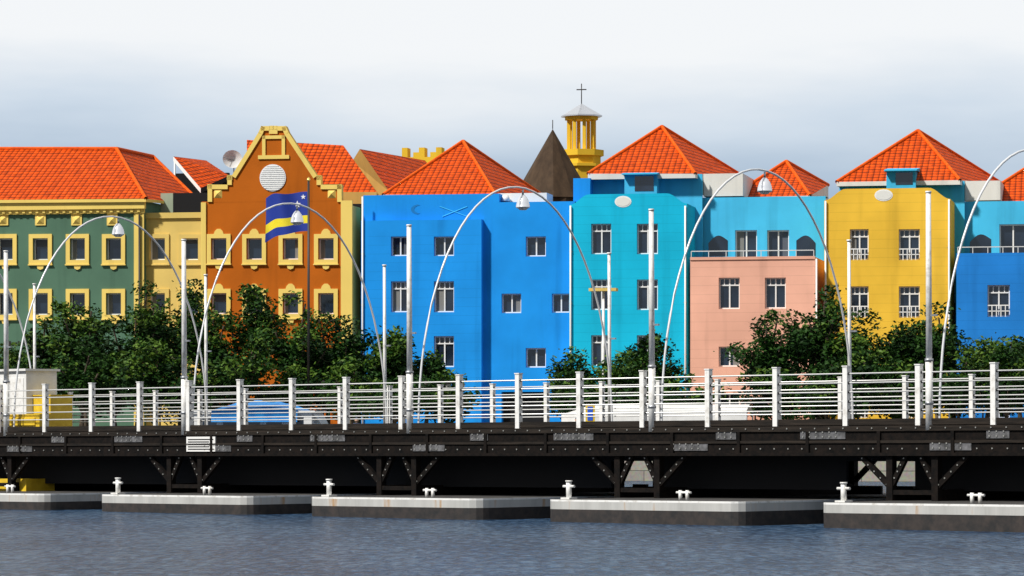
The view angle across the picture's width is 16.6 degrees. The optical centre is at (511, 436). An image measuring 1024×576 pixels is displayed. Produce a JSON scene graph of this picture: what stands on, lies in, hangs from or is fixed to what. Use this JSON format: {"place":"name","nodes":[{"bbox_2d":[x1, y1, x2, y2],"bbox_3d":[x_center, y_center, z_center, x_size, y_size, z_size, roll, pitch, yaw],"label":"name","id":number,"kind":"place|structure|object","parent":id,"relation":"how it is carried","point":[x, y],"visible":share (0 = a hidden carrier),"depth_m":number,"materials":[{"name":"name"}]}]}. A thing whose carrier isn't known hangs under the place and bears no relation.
{"place":"outdoors","nodes":[
{"label":"outdoors","id":0,"kind":"place"},
{"bbox_2d":[0,417,1023,532],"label":"bridge","id":1,"kind":"structure","parent":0,"point":[969,474],"depth_m":99.05,"materials":[{"name":"black metal"}]},
{"bbox_2d":[0,149,1023,435],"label":"bridge rails","id":2,"kind":"structure","parent":1,"relation":"on","point":[30,397],"depth_m":104.95,"materials":[{"name":"white metal"}]},
{"bbox_2d":[0,481,1023,575],"bbox_3d":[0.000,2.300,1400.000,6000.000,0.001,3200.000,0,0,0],"label":"water","id":3,"kind":"structure","parent":0,"point":[91,542],"depth_m":72.33,"materials":[{"name":"blue liquid"}]},
{"bbox_2d":[0,0,1023,203],"label":"sky","id":4,"kind":"structure","parent":0,"point":[823,87],"materials":[{"name":"white"}]},
{"bbox_2d":[624,461,914,481],"bbox_3d":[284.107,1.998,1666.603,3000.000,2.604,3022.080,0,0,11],"label":"quay wall","id":5,"kind":"structure","parent":0,"point":[638,471],"depth_m":179.08,"materials":[{"name":"grey concrete"}]},
{"bbox_2d":[194,400,752,424],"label":"car","id":6,"kind":"object","parent":5,"relation":"on","point":[665,418],"visible":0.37,"depth_m":181.46,"materials":[{"name":"metal"}]},
{"bbox_2d":[0,279,1023,425],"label":"tree","id":7,"kind":"object","parent":5,"relation":"on","point":[111,361],"depth_m":191.12,"materials":[{"name":"green plant"}]},
{"bbox_2d":[0,126,1023,425],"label":"buildings","id":8,"kind":"structure","parent":5,"relation":"on","point":[514,296],"depth_m":205.59,"materials":[{"name":"multicoloured paint"}]},
{"bbox_2d":[0,84,1023,302],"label":"roofs","id":9,"kind":"structure","parent":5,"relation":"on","point":[661,159],"depth_m":211.71,"materials":[{"name":"tile"}]},
{"bbox_2d":[159,177,983,424],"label":"street furniture","id":10,"kind":"object","parent":5,"relation":"on","point":[278,220],"visible":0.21,"depth_m":191.89,"materials":[{"name":"painted metal"},{"name":"fabric"}]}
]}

